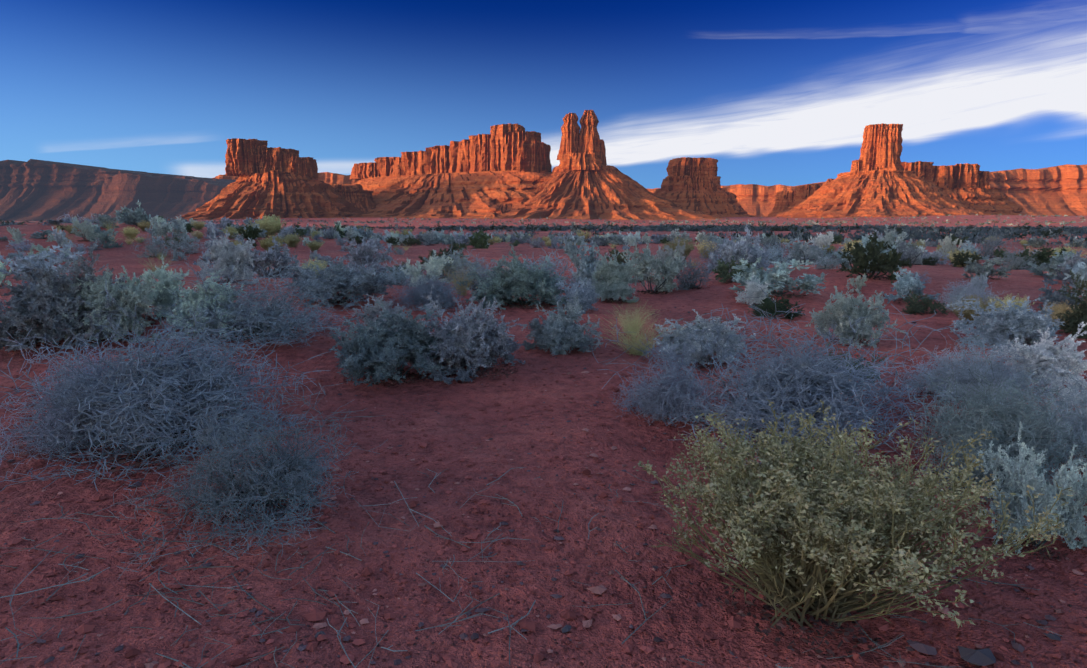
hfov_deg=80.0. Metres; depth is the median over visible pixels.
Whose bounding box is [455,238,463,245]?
sage shrub
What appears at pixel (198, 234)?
rabbit shrub
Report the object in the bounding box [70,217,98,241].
pale shrub
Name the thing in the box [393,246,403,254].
twig shrub
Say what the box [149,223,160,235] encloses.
pale shrub
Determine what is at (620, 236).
sage shrub
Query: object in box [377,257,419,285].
twig shrub
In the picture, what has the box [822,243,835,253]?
rabbit shrub
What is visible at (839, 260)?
sage shrub
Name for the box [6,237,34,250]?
twig shrub
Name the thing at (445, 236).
sage shrub
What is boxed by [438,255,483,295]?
grass shrub
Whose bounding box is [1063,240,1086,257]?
grass shrub
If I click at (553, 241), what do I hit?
sage shrub
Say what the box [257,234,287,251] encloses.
rabbit shrub
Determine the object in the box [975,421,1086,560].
pale shrub
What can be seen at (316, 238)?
twig shrub
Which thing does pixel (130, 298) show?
pale shrub
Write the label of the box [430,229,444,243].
sage shrub
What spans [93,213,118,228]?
sage shrub
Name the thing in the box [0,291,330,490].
twig shrub
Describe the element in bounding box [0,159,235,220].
mesas shaded
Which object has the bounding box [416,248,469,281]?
sage shrub
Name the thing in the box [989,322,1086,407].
pale shrub
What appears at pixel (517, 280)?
sage shrub
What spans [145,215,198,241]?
sage shrub
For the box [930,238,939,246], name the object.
sage shrub
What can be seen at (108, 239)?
sage shrub
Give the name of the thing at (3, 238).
sage shrub
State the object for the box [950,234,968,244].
dark shrub
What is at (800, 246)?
pale shrub
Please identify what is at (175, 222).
sage shrub
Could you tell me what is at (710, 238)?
sage shrub
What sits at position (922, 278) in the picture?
twig shrub
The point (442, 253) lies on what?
dark shrub
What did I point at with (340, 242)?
twig shrub
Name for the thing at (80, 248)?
twig shrub
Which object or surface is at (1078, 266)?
sage shrub
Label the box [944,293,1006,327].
rabbit shrub
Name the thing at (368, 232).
sage shrub
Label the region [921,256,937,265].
dark shrub
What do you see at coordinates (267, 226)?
rabbit shrub
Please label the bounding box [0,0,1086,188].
sky
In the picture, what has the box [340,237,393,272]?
sage shrub
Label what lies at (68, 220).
twig shrub
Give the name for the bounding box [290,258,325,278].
twig shrub
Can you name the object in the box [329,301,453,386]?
sage shrub
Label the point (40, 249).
pale shrub
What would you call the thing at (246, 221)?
sage shrub
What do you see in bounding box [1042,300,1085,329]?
rabbit shrub
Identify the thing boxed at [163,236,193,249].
dark shrub
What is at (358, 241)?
dark shrub
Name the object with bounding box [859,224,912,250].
pale shrub
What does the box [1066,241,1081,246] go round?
sage shrub
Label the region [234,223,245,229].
sage shrub
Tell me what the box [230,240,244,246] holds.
rabbit shrub
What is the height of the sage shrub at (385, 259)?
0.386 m
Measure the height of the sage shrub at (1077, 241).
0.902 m
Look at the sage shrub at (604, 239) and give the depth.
38.98 m
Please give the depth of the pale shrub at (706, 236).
31.77 m
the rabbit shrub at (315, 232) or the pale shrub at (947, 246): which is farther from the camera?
the rabbit shrub at (315, 232)
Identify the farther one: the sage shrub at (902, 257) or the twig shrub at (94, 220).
the twig shrub at (94, 220)
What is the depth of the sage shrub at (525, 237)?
44.04 m
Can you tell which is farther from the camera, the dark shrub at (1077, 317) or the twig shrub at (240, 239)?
the twig shrub at (240, 239)
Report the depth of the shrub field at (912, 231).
105.04 m
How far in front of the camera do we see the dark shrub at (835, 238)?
44.71 m
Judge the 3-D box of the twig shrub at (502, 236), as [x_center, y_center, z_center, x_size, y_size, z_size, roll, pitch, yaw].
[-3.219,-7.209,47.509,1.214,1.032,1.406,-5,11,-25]
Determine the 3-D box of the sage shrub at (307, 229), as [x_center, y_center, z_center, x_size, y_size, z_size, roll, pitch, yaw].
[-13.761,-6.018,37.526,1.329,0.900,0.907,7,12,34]
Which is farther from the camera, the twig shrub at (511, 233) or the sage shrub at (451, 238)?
the twig shrub at (511, 233)
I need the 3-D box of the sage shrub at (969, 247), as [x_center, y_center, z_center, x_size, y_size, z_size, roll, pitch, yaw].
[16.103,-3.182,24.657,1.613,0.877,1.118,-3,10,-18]
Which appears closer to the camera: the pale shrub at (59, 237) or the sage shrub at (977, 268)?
the sage shrub at (977, 268)
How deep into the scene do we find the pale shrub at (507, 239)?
45.29 m
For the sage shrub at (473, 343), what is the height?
0.800 m
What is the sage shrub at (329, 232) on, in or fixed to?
on the ground
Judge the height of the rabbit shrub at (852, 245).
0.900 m
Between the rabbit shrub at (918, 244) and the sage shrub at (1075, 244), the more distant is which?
the sage shrub at (1075, 244)
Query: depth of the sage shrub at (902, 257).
15.12 m
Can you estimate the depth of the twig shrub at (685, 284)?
11.50 m
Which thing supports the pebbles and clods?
on the ground
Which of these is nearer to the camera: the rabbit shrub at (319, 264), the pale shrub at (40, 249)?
the rabbit shrub at (319, 264)
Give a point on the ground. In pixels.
(1040, 647)
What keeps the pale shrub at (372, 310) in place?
on the ground
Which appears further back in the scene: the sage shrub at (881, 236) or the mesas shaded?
the mesas shaded
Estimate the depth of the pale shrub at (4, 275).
9.96 m
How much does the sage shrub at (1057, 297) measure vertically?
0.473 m
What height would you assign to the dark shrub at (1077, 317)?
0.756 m
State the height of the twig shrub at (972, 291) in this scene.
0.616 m
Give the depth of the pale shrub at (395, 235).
34.99 m
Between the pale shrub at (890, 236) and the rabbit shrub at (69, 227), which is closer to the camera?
the pale shrub at (890, 236)
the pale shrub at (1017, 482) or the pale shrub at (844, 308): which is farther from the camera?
the pale shrub at (844, 308)
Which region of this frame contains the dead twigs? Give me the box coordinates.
[0,404,1062,667]
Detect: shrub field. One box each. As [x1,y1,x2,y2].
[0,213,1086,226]
[0,221,1086,245]
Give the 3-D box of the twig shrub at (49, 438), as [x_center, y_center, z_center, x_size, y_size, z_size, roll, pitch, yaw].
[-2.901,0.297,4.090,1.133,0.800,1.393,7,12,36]
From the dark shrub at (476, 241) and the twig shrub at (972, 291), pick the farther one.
the dark shrub at (476, 241)
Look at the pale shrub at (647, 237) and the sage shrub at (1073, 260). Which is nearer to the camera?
the sage shrub at (1073, 260)
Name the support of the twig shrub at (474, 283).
on the ground
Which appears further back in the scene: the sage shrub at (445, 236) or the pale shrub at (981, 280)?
the sage shrub at (445, 236)
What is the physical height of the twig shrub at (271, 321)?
0.809 m
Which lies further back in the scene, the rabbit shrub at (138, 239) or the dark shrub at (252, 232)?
the dark shrub at (252, 232)
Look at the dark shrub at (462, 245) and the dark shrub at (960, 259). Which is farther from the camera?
the dark shrub at (462, 245)
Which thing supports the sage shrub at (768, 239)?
on the ground
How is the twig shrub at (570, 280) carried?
on the ground
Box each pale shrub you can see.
[0,259,12,286]
[7,227,25,244]
[26,243,63,262]
[45,234,55,241]
[51,227,72,246]
[62,261,169,343]
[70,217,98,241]
[115,254,194,319]
[149,216,156,224]
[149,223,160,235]
[150,269,258,338]
[157,216,171,232]
[195,223,263,284]
[302,237,311,245]
[334,220,345,237]
[345,226,361,238]
[348,294,424,340]
[384,230,390,237]
[391,232,399,244]
[396,236,407,245]
[400,250,453,286]
[421,230,435,245]
[505,233,510,241]
[563,235,601,294]
[576,236,584,244]
[591,242,643,302]
[620,239,686,294]
[622,231,640,246]
[642,233,650,240]
[652,239,686,273]
[698,233,713,246]
[735,273,775,305]
[790,239,809,262]
[805,278,907,348]
[809,231,833,247]
[849,273,866,292]
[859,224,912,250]
[910,246,923,264]
[936,234,963,254]
[970,272,988,292]
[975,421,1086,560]
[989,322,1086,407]
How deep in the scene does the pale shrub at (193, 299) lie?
6.66 m
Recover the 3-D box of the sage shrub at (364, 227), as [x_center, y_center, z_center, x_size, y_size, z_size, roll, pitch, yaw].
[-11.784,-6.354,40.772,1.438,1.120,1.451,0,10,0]
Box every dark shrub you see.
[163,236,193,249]
[184,223,193,232]
[234,225,262,241]
[288,226,309,237]
[333,225,347,238]
[348,234,366,244]
[376,261,410,278]
[385,235,399,245]
[399,235,421,245]
[417,246,464,266]
[456,241,467,250]
[468,228,490,248]
[509,240,519,245]
[605,247,636,264]
[659,237,670,243]
[711,256,763,282]
[747,293,806,319]
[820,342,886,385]
[826,232,842,243]
[828,247,853,263]
[837,231,911,282]
[901,289,948,315]
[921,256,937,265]
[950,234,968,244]
[951,249,982,267]
[993,246,1016,261]
[1014,242,1070,268]
[1055,268,1086,338]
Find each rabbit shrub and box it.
[63,224,77,233]
[119,226,139,238]
[134,237,143,242]
[137,220,151,230]
[190,230,202,239]
[192,221,204,229]
[222,226,240,238]
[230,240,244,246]
[248,217,276,237]
[257,214,287,234]
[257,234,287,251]
[282,233,301,247]
[300,256,327,276]
[305,240,321,250]
[310,231,320,237]
[399,229,412,235]
[487,237,494,244]
[576,230,591,239]
[633,400,1073,659]
[662,235,697,259]
[694,238,716,257]
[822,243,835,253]
[838,239,861,251]
[908,241,925,249]
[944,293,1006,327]
[947,249,978,266]
[988,293,1033,310]
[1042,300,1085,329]
[1051,246,1076,255]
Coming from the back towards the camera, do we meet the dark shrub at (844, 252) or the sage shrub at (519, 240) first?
the sage shrub at (519, 240)
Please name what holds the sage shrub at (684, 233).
on the ground
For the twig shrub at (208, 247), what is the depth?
23.89 m
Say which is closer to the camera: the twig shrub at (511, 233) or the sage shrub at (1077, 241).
the sage shrub at (1077, 241)
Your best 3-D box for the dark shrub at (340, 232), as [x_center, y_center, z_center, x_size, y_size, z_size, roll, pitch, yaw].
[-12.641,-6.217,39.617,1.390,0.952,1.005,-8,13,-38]
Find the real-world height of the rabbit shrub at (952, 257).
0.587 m
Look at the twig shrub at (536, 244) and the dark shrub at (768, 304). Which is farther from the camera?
the twig shrub at (536, 244)
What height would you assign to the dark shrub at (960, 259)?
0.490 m
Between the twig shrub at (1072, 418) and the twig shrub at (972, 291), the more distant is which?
the twig shrub at (972, 291)
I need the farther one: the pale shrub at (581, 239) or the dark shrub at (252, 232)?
the pale shrub at (581, 239)
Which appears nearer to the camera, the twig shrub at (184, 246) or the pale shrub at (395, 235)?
the twig shrub at (184, 246)
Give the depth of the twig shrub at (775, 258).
21.01 m
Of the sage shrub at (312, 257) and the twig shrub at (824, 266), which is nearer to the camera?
the twig shrub at (824, 266)
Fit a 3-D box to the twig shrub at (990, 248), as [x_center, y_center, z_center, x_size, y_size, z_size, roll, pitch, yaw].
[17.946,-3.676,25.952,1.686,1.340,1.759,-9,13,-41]
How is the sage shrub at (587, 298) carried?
on the ground
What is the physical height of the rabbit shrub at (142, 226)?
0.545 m
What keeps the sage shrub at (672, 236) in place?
on the ground
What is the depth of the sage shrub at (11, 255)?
20.30 m
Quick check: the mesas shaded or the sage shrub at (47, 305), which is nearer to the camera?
the sage shrub at (47, 305)
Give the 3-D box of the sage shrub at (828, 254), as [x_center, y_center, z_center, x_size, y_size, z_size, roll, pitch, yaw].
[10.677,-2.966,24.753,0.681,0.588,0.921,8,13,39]
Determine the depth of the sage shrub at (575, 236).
44.45 m
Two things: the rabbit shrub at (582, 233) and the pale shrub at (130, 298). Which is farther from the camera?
the rabbit shrub at (582, 233)
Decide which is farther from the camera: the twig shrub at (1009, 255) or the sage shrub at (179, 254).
the sage shrub at (179, 254)
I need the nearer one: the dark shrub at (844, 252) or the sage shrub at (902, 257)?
the sage shrub at (902, 257)
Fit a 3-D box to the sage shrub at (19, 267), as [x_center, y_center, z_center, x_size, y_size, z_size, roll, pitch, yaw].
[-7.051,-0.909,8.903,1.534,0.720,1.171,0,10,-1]
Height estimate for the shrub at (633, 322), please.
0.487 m
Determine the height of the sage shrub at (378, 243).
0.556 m
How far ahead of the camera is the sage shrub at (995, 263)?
21.05 m
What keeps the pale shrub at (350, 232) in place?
on the ground
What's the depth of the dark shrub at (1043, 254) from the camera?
17.40 m
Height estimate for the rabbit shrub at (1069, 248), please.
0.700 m
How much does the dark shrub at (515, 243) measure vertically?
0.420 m
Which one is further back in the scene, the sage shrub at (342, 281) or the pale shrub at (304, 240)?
the pale shrub at (304, 240)
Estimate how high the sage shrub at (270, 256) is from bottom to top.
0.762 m
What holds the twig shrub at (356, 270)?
on the ground
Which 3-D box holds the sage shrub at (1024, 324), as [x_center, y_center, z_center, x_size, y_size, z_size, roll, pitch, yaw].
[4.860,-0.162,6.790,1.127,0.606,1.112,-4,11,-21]
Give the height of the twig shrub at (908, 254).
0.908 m
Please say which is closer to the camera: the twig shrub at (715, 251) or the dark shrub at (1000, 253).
the twig shrub at (715, 251)
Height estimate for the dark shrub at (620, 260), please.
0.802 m
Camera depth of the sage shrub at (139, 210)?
32.43 m
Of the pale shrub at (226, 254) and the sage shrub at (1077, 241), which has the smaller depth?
the pale shrub at (226, 254)
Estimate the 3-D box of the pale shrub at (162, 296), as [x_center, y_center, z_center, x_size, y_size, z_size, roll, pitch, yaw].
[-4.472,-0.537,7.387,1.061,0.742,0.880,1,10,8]
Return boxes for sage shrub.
[0,236,10,240]
[0,237,128,351]
[0,242,92,290]
[3,249,22,258]
[29,229,54,238]
[42,219,62,224]
[85,225,110,233]
[91,227,123,247]
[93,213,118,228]
[113,200,156,224]
[123,211,148,225]
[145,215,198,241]
[152,236,164,244]
[170,217,186,223]
[170,249,189,260]
[193,249,217,264]
[203,221,224,238]
[213,217,234,227]
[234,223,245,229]
[239,237,316,277]
[243,218,262,225]
[245,223,267,239]
[279,226,297,238]
[284,257,400,307]
[297,224,314,234]
[310,250,319,259]
[313,255,337,266]
[322,227,335,238]
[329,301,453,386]
[338,244,351,250]
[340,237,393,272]
[344,224,367,235]
[355,228,372,238]
[366,238,383,249]
[371,266,388,281]
[375,253,391,261]
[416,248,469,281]
[417,284,525,384]
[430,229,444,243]
[438,233,455,244]
[443,227,463,240]
[453,232,471,244]
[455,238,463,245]
[456,244,573,310]
[458,260,481,270]
[511,236,525,243]
[517,232,529,242]
[521,289,603,355]
[548,236,560,248]
[554,274,599,314]
[567,231,578,242]
[584,234,615,245]
[610,230,628,244]
[650,234,666,242]
[652,309,755,367]
[663,231,675,240]
[676,229,690,240]
[705,223,776,277]
[708,233,717,240]
[708,237,739,257]
[728,258,826,297]
[733,234,742,242]
[760,232,784,249]
[776,235,831,264]
[822,249,832,261]
[831,236,895,272]
[832,254,851,263]
[870,228,883,238]
[879,265,940,303]
[887,248,906,260]
[920,251,947,265]
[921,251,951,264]
[923,239,932,246]
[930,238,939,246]
[946,287,1064,350]
[958,240,988,259]
[962,257,1010,279]
[988,257,1005,265]
[1024,251,1085,278]
[1026,238,1048,247]
[1037,283,1083,310]
[1042,248,1086,285]
[1058,260,1086,304]
[1063,236,1086,246]
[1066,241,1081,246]
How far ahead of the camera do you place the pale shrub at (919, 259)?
17.39 m
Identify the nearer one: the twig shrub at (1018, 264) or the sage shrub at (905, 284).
the sage shrub at (905, 284)
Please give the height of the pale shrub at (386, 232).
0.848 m
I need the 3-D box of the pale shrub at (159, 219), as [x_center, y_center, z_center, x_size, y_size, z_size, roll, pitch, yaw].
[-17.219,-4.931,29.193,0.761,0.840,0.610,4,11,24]
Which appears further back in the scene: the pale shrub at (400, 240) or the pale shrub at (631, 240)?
the pale shrub at (631, 240)
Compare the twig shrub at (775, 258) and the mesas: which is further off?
the mesas
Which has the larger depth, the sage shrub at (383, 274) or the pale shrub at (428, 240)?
the pale shrub at (428, 240)
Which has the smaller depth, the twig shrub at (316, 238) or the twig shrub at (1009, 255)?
the twig shrub at (1009, 255)
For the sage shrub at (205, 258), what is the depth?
20.23 m
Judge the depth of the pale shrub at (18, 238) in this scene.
23.61 m
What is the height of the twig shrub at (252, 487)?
0.584 m
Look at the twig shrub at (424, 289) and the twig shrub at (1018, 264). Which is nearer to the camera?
the twig shrub at (424, 289)
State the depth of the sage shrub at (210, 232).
27.70 m
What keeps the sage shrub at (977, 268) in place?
on the ground
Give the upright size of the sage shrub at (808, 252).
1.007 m
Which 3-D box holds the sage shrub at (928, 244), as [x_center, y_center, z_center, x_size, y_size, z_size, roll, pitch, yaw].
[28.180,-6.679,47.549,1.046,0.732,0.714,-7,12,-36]
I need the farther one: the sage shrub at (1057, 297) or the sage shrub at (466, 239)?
the sage shrub at (466, 239)
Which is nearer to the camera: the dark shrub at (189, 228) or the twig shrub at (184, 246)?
the twig shrub at (184, 246)
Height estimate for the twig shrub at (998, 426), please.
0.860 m
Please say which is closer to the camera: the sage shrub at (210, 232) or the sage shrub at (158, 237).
the sage shrub at (158, 237)
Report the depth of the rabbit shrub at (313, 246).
27.01 m
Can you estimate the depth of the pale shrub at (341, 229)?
41.35 m
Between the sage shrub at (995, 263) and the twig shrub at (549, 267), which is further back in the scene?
the sage shrub at (995, 263)
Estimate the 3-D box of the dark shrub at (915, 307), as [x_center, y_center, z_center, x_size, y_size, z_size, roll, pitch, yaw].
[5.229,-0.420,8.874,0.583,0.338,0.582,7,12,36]
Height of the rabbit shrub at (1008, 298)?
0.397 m
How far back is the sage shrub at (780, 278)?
10.35 m
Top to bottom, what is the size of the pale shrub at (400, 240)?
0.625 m
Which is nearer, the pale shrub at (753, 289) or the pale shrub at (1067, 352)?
the pale shrub at (1067, 352)
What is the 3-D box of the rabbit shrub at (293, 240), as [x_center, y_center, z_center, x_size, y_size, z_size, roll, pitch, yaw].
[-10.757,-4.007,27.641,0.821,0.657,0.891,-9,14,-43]
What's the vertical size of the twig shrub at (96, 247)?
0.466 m
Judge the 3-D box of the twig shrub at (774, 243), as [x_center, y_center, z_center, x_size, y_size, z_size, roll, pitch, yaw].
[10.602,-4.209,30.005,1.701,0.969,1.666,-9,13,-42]
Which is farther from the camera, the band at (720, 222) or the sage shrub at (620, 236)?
the band at (720, 222)
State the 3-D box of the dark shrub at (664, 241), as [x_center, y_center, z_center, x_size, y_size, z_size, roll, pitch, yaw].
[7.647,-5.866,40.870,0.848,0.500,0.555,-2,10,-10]
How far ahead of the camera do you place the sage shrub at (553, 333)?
6.65 m
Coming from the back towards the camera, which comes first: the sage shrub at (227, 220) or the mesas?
the mesas
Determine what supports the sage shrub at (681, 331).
on the ground
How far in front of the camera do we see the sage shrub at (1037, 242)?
42.64 m
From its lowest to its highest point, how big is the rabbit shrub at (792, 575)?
0.849 m
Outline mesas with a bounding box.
[214,164,1086,216]
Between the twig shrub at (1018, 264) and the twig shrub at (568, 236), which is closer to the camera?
the twig shrub at (1018, 264)
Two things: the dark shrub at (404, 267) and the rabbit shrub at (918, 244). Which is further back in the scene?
the rabbit shrub at (918, 244)
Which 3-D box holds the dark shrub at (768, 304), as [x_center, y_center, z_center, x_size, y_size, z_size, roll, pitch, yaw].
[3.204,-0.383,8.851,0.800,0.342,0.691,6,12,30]
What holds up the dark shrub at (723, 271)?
on the ground
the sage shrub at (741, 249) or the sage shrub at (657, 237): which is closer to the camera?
the sage shrub at (741, 249)
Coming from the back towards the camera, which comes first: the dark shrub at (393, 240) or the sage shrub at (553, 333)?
the dark shrub at (393, 240)
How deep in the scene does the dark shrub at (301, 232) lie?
33.77 m
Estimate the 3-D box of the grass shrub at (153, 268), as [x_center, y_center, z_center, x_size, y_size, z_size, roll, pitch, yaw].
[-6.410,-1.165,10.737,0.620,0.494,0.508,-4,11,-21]
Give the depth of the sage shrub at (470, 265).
18.46 m
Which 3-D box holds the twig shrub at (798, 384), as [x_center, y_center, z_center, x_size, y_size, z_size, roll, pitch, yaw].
[1.862,0.183,4.588,2.647,1.006,2.323,-2,10,-12]
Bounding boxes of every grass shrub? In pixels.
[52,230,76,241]
[103,221,117,231]
[138,251,175,272]
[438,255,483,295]
[586,307,686,356]
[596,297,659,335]
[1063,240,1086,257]
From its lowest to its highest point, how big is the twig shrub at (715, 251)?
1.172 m
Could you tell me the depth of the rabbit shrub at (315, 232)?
34.87 m
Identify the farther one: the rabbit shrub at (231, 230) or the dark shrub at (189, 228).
the dark shrub at (189, 228)
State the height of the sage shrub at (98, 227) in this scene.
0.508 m
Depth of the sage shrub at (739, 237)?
52.93 m
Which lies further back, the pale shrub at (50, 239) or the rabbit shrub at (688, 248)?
the pale shrub at (50, 239)
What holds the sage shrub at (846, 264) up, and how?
on the ground
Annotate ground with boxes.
[0,215,1086,667]
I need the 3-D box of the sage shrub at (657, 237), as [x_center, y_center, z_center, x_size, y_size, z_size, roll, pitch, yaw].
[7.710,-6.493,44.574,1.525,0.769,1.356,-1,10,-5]
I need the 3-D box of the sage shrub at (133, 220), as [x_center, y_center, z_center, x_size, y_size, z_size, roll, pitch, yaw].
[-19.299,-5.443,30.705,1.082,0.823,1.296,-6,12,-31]
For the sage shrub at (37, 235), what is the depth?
25.24 m
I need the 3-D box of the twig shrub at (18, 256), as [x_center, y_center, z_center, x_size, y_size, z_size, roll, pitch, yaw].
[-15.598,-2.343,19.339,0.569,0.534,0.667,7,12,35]
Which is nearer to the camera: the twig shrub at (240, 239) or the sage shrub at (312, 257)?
the sage shrub at (312, 257)
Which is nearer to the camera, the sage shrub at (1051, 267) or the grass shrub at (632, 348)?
the grass shrub at (632, 348)
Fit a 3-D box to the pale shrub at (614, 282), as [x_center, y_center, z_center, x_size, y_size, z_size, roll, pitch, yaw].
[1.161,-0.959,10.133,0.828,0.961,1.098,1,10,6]
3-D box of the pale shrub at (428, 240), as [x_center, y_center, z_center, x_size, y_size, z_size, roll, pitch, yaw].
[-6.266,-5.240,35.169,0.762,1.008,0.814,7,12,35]
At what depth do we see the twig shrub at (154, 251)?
21.54 m
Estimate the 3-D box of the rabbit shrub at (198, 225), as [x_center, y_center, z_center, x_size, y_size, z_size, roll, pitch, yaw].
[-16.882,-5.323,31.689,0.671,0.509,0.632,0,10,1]
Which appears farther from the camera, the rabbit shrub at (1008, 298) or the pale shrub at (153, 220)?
the pale shrub at (153, 220)
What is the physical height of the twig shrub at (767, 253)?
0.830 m
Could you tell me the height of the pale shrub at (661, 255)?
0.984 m
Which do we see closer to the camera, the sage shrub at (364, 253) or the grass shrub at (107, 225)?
the sage shrub at (364, 253)
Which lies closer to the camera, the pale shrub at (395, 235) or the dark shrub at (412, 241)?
the dark shrub at (412, 241)
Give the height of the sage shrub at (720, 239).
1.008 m
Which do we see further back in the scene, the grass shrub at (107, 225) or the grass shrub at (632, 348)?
the grass shrub at (107, 225)
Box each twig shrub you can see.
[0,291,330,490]
[0,318,227,478]
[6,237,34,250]
[8,248,25,261]
[58,212,79,222]
[68,240,89,252]
[86,240,105,250]
[88,215,99,224]
[108,382,387,579]
[130,231,172,257]
[134,260,362,352]
[161,229,206,254]
[202,237,218,250]
[229,231,245,243]
[272,249,315,277]
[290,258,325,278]
[312,234,321,239]
[334,234,348,245]
[346,258,377,278]
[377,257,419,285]
[388,262,466,311]
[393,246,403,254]
[444,241,503,290]
[490,229,507,241]
[503,244,576,287]
[506,230,519,239]
[527,235,545,247]
[554,231,574,239]
[564,266,582,285]
[591,286,967,473]
[612,332,729,425]
[676,252,713,289]
[685,226,738,271]
[759,239,790,263]
[760,232,788,253]
[760,242,776,260]
[806,249,840,269]
[882,325,1086,504]
[889,233,926,264]
[891,318,1084,415]
[910,272,931,283]
[932,269,1007,312]
[975,229,1007,258]
[1003,241,1029,267]
[1003,252,1042,269]
[1003,353,1086,471]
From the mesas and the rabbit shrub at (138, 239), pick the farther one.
the mesas
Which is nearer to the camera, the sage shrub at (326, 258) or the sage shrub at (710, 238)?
the sage shrub at (326, 258)
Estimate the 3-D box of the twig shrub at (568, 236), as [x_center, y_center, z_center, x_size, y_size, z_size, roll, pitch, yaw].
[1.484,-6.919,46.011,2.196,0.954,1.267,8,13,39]
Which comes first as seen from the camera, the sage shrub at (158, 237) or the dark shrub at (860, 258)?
the dark shrub at (860, 258)
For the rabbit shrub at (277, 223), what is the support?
on the ground
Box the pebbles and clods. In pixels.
[0,273,1086,667]
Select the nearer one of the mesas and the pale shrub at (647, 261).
the pale shrub at (647, 261)
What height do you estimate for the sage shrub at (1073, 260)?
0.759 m
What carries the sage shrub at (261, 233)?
on the ground
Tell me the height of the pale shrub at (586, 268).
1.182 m
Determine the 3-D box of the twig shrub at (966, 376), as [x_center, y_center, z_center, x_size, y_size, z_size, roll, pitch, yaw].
[3.397,0.225,4.956,1.288,0.645,1.393,-3,10,-14]
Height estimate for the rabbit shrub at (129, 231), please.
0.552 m
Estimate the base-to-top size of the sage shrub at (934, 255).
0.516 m
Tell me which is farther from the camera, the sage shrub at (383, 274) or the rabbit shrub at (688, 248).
the rabbit shrub at (688, 248)
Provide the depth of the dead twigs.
2.67 m
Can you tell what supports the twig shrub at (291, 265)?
on the ground
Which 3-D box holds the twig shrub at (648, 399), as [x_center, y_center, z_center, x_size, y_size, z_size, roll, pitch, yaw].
[0.957,0.324,5.040,1.192,0.603,1.118,-4,11,-23]
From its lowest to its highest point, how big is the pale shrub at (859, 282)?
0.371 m
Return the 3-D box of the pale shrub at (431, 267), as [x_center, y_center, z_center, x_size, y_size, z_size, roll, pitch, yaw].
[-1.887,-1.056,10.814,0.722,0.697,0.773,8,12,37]
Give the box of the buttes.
[168,110,1022,220]
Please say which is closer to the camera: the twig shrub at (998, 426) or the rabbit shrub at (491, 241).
the twig shrub at (998, 426)
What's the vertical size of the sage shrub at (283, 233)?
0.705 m
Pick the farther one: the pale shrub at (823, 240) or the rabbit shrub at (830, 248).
the pale shrub at (823, 240)
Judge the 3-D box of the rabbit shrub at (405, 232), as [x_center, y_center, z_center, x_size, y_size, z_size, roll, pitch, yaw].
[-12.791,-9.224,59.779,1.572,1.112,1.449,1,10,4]

